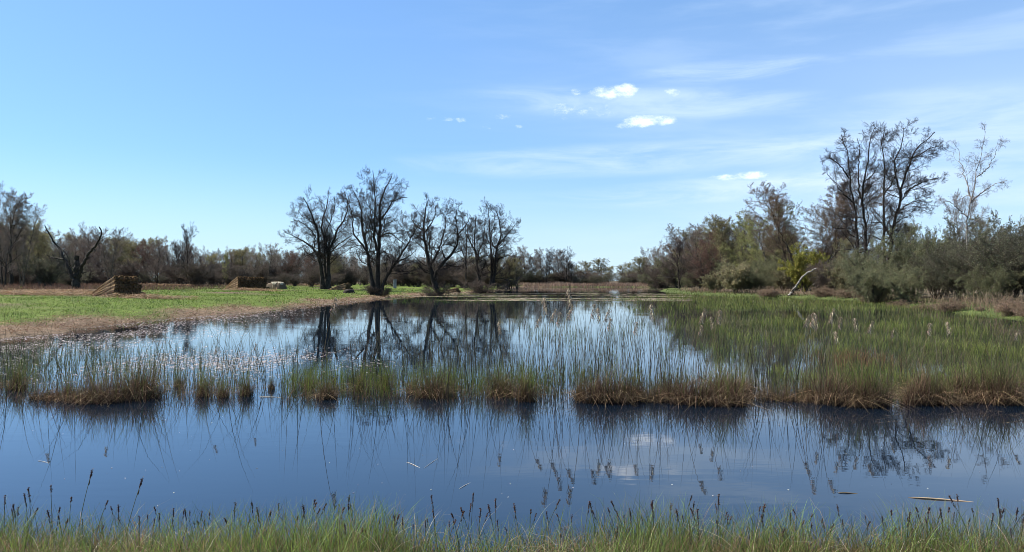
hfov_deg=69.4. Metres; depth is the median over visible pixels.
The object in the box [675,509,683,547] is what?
flowering sedge
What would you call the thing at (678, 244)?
bare tree
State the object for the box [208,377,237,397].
sedge tussock
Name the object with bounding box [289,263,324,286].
bare bush
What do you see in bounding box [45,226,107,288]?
dead tree
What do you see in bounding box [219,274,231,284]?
bare bush
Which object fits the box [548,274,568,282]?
willow bush
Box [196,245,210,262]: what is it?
bare tree
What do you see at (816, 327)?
plumed reed
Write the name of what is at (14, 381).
sedge tussock
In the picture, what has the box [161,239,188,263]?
bare tree
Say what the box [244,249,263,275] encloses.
bare tree
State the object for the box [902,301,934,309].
bramble clump
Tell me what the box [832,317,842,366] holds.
plumed reed
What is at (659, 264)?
willow bush
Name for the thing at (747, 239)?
leafing tree
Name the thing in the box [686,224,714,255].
leafing tree
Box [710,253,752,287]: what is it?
willow bush
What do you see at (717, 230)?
leafing tree
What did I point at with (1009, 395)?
sedge tussock
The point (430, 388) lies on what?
sedge tussock
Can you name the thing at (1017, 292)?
willow bush
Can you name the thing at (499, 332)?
plumed reed
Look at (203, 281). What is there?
bare bush
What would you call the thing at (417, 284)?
bare bush
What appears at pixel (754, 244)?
leafing tree
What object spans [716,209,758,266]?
leafing tree
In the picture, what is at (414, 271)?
leafing tree
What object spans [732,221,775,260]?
bare tree
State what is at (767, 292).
bramble clump
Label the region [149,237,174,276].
bare tree
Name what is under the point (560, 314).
plumed reed
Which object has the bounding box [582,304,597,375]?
plumed reed
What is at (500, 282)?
willow bush
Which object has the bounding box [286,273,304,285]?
bare bush
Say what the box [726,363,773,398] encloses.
sedge tussock
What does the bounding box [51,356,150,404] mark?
sedge tussock
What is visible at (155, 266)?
bare tree
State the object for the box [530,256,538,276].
bare tree
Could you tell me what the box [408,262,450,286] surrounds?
bare bush
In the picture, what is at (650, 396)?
sedge tussock
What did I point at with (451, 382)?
sedge tussock
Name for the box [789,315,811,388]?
plumed reed
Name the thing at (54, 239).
leafing tree
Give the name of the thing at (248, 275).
bare bush
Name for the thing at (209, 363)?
floating reed litter
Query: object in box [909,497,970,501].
floating stick
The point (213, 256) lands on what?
leafing tree
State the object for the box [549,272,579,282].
bare bush
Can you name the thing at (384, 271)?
bare tree
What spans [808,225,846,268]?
bare tree
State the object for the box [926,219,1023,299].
willow bush
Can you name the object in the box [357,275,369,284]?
bare bush
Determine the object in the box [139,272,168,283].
willow bush
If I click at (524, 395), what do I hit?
sedge tussock
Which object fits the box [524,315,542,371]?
plumed reed
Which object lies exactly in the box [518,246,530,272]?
bare tree
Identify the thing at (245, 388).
sedge tussock
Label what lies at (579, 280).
willow bush
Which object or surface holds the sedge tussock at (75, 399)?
on the water
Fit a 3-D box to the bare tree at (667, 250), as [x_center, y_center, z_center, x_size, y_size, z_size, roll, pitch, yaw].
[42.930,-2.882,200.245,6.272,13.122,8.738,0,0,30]
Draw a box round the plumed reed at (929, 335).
[921,324,932,366]
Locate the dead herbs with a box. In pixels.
[0,282,228,290]
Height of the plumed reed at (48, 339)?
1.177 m
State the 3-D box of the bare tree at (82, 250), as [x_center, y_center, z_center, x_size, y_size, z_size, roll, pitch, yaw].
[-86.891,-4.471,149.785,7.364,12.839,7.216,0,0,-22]
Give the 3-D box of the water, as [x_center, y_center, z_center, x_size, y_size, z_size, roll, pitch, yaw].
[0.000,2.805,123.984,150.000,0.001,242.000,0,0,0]
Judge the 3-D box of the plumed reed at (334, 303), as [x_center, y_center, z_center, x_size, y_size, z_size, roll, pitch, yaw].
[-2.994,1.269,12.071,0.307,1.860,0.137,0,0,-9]
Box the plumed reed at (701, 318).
[685,308,707,385]
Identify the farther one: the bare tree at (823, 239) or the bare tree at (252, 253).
the bare tree at (252, 253)
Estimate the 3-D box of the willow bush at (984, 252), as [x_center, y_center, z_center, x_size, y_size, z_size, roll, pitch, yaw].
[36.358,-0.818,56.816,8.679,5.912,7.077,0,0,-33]
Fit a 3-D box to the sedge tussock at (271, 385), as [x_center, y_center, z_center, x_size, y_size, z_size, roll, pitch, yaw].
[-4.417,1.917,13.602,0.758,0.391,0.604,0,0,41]
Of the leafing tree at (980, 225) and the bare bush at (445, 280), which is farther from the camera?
the bare bush at (445, 280)
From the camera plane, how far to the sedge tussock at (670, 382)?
12.62 m
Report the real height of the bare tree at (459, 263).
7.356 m
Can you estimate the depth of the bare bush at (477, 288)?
116.30 m
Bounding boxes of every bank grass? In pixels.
[0,488,1023,551]
[666,288,1022,317]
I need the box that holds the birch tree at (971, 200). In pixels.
[937,124,1009,295]
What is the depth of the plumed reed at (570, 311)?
12.99 m
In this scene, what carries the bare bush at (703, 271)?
on the ground at (76, 307)
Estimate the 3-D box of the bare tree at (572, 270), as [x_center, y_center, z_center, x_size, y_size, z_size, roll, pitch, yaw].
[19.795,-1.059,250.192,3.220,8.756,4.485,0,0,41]
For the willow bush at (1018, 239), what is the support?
on the ground at (76, 307)
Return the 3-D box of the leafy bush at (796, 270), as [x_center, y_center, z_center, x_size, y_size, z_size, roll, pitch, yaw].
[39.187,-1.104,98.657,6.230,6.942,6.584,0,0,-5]
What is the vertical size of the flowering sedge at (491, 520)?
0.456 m
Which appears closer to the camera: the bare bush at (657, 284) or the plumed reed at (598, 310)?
the plumed reed at (598, 310)
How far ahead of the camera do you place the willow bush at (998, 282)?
53.95 m
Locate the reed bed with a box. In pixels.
[512,281,686,288]
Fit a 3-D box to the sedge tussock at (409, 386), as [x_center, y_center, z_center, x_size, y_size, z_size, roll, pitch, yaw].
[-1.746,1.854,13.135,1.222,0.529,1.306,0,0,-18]
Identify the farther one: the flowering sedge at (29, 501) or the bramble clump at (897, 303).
the bramble clump at (897, 303)
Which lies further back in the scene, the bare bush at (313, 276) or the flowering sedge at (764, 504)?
the bare bush at (313, 276)
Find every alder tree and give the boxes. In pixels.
[278,184,360,288]
[330,165,426,295]
[396,192,485,289]
[449,220,479,287]
[458,214,496,284]
[470,200,523,285]
[820,120,894,289]
[849,117,949,288]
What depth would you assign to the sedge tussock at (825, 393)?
11.85 m
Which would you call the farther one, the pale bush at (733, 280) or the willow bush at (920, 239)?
the pale bush at (733, 280)
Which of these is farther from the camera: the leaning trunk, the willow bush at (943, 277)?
the leaning trunk
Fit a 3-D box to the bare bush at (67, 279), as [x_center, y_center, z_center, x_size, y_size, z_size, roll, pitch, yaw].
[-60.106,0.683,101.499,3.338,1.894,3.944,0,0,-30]
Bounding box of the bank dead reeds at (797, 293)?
[680,285,1023,314]
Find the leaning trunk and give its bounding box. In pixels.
[788,268,816,295]
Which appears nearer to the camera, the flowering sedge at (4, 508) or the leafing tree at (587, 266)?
the flowering sedge at (4, 508)
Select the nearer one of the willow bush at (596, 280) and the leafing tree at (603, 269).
the willow bush at (596, 280)
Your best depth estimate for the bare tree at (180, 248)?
207.60 m
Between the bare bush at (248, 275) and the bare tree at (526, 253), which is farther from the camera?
the bare tree at (526, 253)
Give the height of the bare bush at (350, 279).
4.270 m
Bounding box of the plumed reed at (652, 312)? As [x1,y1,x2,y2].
[649,304,660,375]
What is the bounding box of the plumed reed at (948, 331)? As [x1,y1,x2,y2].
[945,322,955,370]
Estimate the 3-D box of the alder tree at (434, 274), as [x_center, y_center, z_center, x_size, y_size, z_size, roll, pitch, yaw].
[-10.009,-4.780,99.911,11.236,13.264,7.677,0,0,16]
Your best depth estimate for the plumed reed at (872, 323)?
12.53 m
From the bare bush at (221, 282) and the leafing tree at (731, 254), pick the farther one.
the bare bush at (221, 282)
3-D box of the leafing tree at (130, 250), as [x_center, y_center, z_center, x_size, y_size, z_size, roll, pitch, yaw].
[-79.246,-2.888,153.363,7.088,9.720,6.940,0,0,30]
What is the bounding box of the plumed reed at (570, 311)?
[551,306,574,394]
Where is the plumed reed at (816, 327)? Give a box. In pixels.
[813,318,822,359]
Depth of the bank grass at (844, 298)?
74.00 m
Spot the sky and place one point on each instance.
(600, 126)
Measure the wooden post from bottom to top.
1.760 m
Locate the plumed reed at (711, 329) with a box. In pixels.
[709,316,718,365]
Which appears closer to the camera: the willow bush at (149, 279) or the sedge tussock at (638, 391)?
the sedge tussock at (638, 391)
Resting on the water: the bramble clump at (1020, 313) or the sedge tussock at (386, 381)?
the sedge tussock at (386, 381)
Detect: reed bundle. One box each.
[92,276,118,293]
[92,284,118,295]
[95,280,118,292]
[96,288,118,295]
[102,292,119,296]
[225,277,239,287]
[328,283,346,289]
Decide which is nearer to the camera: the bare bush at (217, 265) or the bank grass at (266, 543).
the bank grass at (266, 543)
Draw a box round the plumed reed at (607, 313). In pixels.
[590,310,611,380]
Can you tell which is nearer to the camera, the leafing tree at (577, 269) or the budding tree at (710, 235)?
the budding tree at (710, 235)
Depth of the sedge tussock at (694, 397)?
11.90 m
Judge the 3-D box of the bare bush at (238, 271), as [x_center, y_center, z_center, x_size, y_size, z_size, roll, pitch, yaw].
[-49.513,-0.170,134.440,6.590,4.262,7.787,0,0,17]
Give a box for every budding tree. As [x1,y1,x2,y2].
[131,240,155,282]
[277,249,304,284]
[301,257,316,274]
[665,235,692,286]
[683,239,726,280]
[695,215,745,263]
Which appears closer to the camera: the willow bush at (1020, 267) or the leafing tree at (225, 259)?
the willow bush at (1020, 267)
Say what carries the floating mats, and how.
on the water
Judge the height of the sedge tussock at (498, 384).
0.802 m
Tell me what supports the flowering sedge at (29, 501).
on the ground at (76, 307)
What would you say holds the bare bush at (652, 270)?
on the ground at (76, 307)
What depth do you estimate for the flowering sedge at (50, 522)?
4.87 m
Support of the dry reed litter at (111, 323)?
on the ground at (76, 307)
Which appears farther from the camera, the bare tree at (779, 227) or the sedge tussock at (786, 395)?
the bare tree at (779, 227)
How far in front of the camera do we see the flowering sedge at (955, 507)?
5.23 m
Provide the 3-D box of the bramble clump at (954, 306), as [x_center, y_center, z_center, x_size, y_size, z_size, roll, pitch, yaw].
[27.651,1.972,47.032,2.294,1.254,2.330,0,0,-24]
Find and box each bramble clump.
[754,286,780,296]
[809,285,842,296]
[830,288,861,297]
[885,299,914,306]
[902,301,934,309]
[930,297,966,311]
[989,296,1023,316]
[1007,304,1023,317]
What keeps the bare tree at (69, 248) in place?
on the ground at (76, 307)
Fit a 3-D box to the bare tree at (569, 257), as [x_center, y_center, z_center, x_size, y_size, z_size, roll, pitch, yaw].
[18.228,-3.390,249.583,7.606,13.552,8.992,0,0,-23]
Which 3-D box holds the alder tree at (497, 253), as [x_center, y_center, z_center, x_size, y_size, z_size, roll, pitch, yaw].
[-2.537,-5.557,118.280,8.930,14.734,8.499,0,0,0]
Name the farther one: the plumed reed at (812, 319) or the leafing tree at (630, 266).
the leafing tree at (630, 266)
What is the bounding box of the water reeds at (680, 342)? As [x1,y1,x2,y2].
[0,295,1023,402]
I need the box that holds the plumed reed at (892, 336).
[881,328,895,388]
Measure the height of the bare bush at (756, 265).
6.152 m
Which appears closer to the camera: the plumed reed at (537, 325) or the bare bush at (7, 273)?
the plumed reed at (537, 325)
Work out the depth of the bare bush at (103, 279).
130.44 m
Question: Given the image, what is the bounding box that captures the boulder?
[343,289,354,292]
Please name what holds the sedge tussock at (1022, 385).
on the water
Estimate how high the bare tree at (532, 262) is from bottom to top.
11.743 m
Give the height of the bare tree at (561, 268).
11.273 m
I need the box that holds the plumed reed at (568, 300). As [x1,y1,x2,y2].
[566,289,580,386]
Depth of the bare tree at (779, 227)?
104.57 m
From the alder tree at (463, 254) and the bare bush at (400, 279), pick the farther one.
the bare bush at (400, 279)
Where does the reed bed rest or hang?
on the ground at (76, 307)
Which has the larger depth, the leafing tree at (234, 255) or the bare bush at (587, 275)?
the bare bush at (587, 275)
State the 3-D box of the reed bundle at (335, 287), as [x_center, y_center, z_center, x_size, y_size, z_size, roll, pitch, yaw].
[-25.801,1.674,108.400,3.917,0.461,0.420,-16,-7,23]
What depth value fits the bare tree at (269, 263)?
149.68 m
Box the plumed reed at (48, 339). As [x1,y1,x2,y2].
[38,334,50,388]
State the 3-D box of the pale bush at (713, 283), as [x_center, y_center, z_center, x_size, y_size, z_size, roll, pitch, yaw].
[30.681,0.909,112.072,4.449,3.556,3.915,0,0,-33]
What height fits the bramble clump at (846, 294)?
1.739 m
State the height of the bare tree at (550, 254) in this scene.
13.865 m
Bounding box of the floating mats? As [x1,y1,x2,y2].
[386,288,685,300]
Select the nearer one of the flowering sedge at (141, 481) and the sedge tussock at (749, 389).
the flowering sedge at (141, 481)
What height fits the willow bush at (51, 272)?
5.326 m
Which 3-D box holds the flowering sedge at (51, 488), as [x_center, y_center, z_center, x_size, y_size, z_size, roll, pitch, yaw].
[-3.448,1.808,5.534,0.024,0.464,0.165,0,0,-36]
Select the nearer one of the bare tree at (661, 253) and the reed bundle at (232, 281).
the reed bundle at (232, 281)
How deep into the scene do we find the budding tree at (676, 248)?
188.32 m
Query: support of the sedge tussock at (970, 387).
on the water
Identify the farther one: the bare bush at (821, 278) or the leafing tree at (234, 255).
the leafing tree at (234, 255)
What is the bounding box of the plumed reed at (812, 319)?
[799,313,815,402]
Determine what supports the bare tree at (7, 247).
on the ground at (76, 307)
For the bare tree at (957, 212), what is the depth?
94.91 m
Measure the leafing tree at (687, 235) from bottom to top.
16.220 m
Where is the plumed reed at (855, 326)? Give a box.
[852,318,863,389]
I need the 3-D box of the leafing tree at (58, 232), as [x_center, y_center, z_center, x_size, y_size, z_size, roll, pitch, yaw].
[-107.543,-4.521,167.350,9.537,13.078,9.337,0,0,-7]
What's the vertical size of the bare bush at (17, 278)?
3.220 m
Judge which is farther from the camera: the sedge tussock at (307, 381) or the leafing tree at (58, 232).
the leafing tree at (58, 232)
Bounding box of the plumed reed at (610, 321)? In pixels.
[599,318,612,380]
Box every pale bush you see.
[696,271,724,290]
[714,258,762,292]
[770,270,794,290]
[820,253,861,292]
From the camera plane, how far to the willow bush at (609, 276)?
245.44 m
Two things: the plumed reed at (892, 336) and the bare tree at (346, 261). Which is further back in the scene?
the bare tree at (346, 261)
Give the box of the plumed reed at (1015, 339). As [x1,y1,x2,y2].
[1003,329,1019,375]
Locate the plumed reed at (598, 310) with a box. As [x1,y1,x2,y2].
[595,308,606,377]
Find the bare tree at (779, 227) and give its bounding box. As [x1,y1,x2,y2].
[739,177,894,290]
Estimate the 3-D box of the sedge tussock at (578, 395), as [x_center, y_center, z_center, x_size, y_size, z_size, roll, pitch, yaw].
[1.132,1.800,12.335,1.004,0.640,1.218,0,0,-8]
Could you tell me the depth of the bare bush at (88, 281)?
130.46 m
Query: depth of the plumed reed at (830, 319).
12.21 m
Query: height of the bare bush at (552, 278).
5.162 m
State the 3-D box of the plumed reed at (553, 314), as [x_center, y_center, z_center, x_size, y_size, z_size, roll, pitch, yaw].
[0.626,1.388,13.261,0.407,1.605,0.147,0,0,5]
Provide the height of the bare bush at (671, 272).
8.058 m
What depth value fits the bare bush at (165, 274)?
141.78 m
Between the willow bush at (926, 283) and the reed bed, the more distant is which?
the reed bed
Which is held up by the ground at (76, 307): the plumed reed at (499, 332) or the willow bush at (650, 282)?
the willow bush at (650, 282)
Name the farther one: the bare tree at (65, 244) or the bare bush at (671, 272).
the bare bush at (671, 272)
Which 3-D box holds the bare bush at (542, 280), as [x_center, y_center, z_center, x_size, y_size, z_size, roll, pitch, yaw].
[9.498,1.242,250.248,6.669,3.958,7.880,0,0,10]
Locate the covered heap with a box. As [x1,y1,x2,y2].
[266,282,286,288]
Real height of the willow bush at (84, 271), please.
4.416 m
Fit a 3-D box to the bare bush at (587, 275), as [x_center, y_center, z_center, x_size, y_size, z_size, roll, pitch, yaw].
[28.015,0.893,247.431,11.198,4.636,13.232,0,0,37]
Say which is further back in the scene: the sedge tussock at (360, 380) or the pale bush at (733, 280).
the pale bush at (733, 280)
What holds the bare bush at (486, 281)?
on the ground at (76, 307)
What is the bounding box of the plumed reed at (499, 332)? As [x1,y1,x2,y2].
[497,322,506,380]
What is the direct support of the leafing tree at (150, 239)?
on the ground at (76, 307)
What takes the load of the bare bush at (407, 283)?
on the ground at (76, 307)
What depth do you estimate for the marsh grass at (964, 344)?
26.21 m
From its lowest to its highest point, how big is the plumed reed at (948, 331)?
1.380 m
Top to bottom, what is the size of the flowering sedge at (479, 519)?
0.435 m
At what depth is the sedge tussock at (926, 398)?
11.93 m
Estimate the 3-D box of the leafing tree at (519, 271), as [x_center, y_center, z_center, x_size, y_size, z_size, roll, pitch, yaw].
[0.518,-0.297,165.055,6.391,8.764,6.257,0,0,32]
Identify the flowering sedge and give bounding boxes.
[4,495,5,527]
[27,487,31,532]
[46,510,55,550]
[50,485,52,518]
[77,470,92,544]
[123,476,143,547]
[138,516,140,549]
[478,508,481,535]
[487,504,496,551]
[513,503,520,546]
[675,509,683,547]
[696,509,698,540]
[717,494,719,542]
[756,503,765,551]
[924,507,930,550]
[949,496,971,545]
[997,498,1001,549]
[1012,507,1018,543]
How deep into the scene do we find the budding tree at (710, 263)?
140.70 m
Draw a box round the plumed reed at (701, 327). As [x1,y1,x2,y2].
[691,325,702,382]
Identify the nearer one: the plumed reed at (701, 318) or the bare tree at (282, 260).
the plumed reed at (701, 318)
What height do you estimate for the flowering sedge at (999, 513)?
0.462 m
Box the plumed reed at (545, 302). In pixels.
[541,297,555,396]
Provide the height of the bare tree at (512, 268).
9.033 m
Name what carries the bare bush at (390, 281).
on the ground at (76, 307)
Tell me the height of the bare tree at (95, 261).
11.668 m
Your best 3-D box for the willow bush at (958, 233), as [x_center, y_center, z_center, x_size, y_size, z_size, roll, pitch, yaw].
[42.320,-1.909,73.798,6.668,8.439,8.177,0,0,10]
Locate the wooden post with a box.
[393,280,396,287]
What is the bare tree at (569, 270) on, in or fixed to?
on the ground at (76, 307)
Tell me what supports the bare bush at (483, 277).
on the ground at (76, 307)
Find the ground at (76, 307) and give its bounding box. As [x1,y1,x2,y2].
[0,281,1023,551]
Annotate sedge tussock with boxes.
[0,357,38,390]
[13,376,87,401]
[31,365,108,409]
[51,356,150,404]
[103,343,192,400]
[170,370,187,386]
[177,365,224,396]
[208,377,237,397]
[228,364,273,396]
[262,377,279,389]
[290,367,326,389]
[292,368,350,401]
[342,361,392,391]
[373,361,399,390]
[394,368,424,393]
[402,359,466,401]
[443,371,459,391]
[474,358,542,399]
[479,353,553,402]
[542,352,671,405]
[561,366,587,400]
[610,360,670,400]
[630,359,798,410]
[637,371,686,403]
[639,362,692,398]
[674,349,773,407]
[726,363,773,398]
[752,364,822,399]
[755,372,816,404]
[776,349,911,410]
[802,358,920,412]
[873,351,971,410]
[895,370,1001,408]
[918,349,1021,405]
[954,344,1023,406]
[956,359,1023,405]
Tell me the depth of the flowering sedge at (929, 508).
4.85 m
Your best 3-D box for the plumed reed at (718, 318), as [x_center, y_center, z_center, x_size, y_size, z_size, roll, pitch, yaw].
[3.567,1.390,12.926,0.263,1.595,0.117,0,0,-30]
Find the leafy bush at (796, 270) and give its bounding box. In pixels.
[777,242,829,291]
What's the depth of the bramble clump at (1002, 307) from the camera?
39.87 m
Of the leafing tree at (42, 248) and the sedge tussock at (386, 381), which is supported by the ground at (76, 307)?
the leafing tree at (42, 248)
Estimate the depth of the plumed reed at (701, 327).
13.58 m
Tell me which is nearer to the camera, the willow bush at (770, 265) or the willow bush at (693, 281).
the willow bush at (770, 265)
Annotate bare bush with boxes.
[0,264,21,283]
[0,266,35,284]
[3,261,46,283]
[61,276,87,285]
[79,260,106,283]
[81,262,112,283]
[90,275,109,283]
[95,268,136,279]
[104,258,163,283]
[152,263,180,283]
[158,260,206,283]
[159,276,170,283]
[169,259,222,285]
[198,265,222,285]
[204,270,226,284]
[207,261,231,284]
[219,261,245,283]
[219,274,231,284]
[220,264,257,281]
[233,272,258,277]
[244,261,281,284]
[248,262,304,281]
[263,271,293,284]
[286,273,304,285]
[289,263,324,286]
[306,261,350,283]
[325,272,344,285]
[333,267,365,285]
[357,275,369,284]
[359,284,386,294]
[373,287,395,295]
[381,266,405,285]
[382,272,405,285]
[392,261,436,286]
[399,272,418,286]
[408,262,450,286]
[420,282,458,295]
[437,263,462,286]
[438,266,486,287]
[442,265,468,286]
[455,278,509,293]
[464,271,487,287]
[481,269,504,286]
[533,276,549,282]
[536,271,563,282]
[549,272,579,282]
[573,269,601,283]
[579,272,609,282]
[617,270,641,282]
[636,263,665,287]
[642,267,672,287]
[649,257,690,287]
[669,253,729,287]
[689,259,738,287]
[705,259,738,288]
[737,255,783,288]
[803,257,837,290]
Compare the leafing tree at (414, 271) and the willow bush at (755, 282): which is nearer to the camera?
the willow bush at (755, 282)
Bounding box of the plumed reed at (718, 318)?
[710,310,722,365]
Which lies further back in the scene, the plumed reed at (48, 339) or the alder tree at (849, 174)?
the alder tree at (849, 174)
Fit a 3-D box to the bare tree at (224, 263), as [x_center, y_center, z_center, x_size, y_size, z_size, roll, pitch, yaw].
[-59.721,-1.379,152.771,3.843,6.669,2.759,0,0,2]
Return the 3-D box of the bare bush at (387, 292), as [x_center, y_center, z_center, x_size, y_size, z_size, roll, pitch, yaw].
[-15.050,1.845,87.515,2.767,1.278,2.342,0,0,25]
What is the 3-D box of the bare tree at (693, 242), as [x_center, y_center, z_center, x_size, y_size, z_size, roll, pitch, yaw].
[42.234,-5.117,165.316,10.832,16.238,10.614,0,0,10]
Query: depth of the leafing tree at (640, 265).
253.11 m
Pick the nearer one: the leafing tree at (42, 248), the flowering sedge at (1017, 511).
the flowering sedge at (1017, 511)
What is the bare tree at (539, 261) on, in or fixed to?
on the ground at (76, 307)
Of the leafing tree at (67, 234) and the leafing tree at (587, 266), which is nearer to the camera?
the leafing tree at (67, 234)
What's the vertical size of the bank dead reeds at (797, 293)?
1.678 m
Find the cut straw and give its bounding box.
[0,283,319,299]
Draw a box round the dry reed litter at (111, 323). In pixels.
[0,290,472,334]
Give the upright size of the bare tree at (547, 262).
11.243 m
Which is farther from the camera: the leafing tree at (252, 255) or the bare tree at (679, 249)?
the leafing tree at (252, 255)
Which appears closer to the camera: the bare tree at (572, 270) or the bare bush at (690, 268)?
the bare bush at (690, 268)
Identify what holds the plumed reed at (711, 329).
in the water
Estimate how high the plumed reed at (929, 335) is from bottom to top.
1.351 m
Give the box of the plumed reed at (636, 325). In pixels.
[626,322,638,378]
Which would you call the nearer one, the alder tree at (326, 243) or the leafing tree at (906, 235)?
the leafing tree at (906, 235)
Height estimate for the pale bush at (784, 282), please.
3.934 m
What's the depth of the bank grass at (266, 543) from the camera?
4.95 m
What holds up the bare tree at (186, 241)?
on the ground at (76, 307)
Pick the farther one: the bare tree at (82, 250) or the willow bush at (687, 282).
the willow bush at (687, 282)
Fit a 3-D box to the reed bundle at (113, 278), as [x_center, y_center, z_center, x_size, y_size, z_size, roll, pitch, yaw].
[-34.218,0.855,61.952,3.917,0.461,0.420,-25,-12,26]
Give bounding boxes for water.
[0,287,1023,551]
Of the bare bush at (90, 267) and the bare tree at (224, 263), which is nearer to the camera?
the bare bush at (90, 267)
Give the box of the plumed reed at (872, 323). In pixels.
[855,321,874,380]
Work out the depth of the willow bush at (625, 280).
243.80 m
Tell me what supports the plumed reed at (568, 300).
in the water
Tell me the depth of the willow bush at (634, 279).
247.90 m
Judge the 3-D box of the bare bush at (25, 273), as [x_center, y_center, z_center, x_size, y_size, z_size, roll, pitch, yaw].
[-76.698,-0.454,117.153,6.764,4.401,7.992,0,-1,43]
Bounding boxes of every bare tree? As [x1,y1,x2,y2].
[0,180,29,286]
[0,188,34,285]
[3,200,45,286]
[49,237,80,282]
[58,233,77,265]
[66,223,97,264]
[71,222,97,267]
[84,227,116,273]
[93,226,131,279]
[119,233,141,252]
[137,244,157,282]
[145,236,167,283]
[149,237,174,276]
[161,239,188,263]
[161,250,171,269]
[169,240,194,263]
[170,222,198,283]
[182,243,203,268]
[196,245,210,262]
[211,248,224,264]
[217,253,230,283]
[220,245,239,274]
[243,245,261,264]
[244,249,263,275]
[258,242,281,283]
[272,249,289,271]
[295,250,305,273]
[341,255,355,273]
[351,257,366,284]
[381,261,389,281]
[453,258,469,284]
[501,253,517,289]
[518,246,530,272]
[523,252,532,273]
[526,255,541,272]
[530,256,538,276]
[533,248,547,273]
[534,246,558,273]
[536,254,556,282]
[552,250,563,271]
[554,246,576,281]
[554,255,567,274]
[563,258,572,278]
[565,261,576,282]
[640,246,662,285]
[647,241,672,286]
[659,243,674,287]
[662,233,699,288]
[665,223,707,286]
[668,234,703,286]
[680,216,715,267]
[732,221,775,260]
[739,177,894,290]
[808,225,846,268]
[942,188,979,287]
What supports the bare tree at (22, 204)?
on the ground at (76, 307)
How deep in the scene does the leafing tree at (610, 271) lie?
278.38 m
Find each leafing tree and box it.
[8,230,41,267]
[17,220,53,283]
[20,231,60,264]
[27,231,57,265]
[64,232,86,250]
[97,236,129,266]
[101,236,136,274]
[121,240,145,270]
[135,236,167,270]
[202,253,218,266]
[219,251,229,285]
[224,249,241,268]
[232,246,253,270]
[248,252,266,273]
[330,256,345,285]
[408,263,422,286]
[488,255,507,287]
[501,256,525,289]
[572,264,583,275]
[577,261,595,273]
[591,257,610,274]
[604,265,616,282]
[616,264,628,277]
[621,262,635,277]
[631,256,652,277]
[675,227,710,253]
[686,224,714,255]
[694,214,741,273]
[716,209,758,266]
[725,228,765,254]
[741,215,782,288]
[752,199,804,266]
[775,230,807,288]
[832,238,854,269]
[891,219,922,253]
[961,214,994,252]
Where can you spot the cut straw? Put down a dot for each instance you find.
(60, 292)
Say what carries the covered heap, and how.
on the ground at (76, 307)
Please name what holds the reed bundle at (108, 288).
on the reed bundle at (112, 283)
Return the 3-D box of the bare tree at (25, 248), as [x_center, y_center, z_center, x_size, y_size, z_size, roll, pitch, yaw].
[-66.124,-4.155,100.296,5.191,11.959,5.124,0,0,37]
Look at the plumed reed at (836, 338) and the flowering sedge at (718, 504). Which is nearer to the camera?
the flowering sedge at (718, 504)
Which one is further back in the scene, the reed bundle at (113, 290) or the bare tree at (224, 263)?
the bare tree at (224, 263)
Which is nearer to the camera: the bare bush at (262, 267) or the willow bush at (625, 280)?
the bare bush at (262, 267)
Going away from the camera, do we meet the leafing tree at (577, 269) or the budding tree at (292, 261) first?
the budding tree at (292, 261)
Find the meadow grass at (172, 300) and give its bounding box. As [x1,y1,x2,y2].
[0,285,450,328]
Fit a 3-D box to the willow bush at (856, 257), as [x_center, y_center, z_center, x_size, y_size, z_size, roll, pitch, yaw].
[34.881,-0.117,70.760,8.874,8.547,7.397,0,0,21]
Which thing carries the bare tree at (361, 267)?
on the ground at (76, 307)
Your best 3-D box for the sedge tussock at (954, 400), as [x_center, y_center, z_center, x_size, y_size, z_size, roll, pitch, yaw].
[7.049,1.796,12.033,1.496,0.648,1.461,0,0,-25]
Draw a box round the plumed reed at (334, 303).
[319,298,337,402]
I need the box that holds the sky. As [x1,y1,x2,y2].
[0,0,1023,280]
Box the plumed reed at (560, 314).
[547,312,562,396]
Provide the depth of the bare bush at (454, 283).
170.05 m
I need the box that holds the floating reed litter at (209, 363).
[0,303,394,383]
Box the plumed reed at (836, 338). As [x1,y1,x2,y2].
[833,332,841,369]
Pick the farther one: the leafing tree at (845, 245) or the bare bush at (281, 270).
the bare bush at (281, 270)
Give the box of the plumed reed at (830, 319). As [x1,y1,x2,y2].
[816,308,836,386]
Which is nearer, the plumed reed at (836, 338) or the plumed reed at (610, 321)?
the plumed reed at (836, 338)
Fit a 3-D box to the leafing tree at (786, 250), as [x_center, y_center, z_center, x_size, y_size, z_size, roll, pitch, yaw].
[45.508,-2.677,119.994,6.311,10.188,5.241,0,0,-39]
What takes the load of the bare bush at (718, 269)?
on the ground at (76, 307)
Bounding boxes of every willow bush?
[17,248,84,285]
[47,262,94,284]
[48,271,97,285]
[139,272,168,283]
[495,273,506,287]
[517,269,547,283]
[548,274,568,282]
[567,274,592,283]
[586,275,607,283]
[590,273,618,282]
[616,277,631,282]
[618,276,642,283]
[637,268,671,287]
[651,256,698,287]
[674,273,694,287]
[684,275,705,288]
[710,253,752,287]
[739,266,783,292]
[746,251,791,290]
[827,230,930,299]
[839,252,911,302]
[870,259,933,303]
[876,216,959,296]
[893,233,970,298]
[896,215,977,295]
[913,243,979,300]
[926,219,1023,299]
[941,226,1023,301]
[950,260,1023,302]
[960,208,1023,297]
[970,232,1023,293]
[993,226,1023,259]
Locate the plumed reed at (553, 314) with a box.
[536,309,557,387]
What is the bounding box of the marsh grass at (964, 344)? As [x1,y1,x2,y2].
[538,292,1023,401]
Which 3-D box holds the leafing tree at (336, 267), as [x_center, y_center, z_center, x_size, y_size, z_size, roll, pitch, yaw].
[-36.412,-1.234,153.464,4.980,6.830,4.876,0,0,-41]
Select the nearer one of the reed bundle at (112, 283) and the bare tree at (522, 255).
the reed bundle at (112, 283)

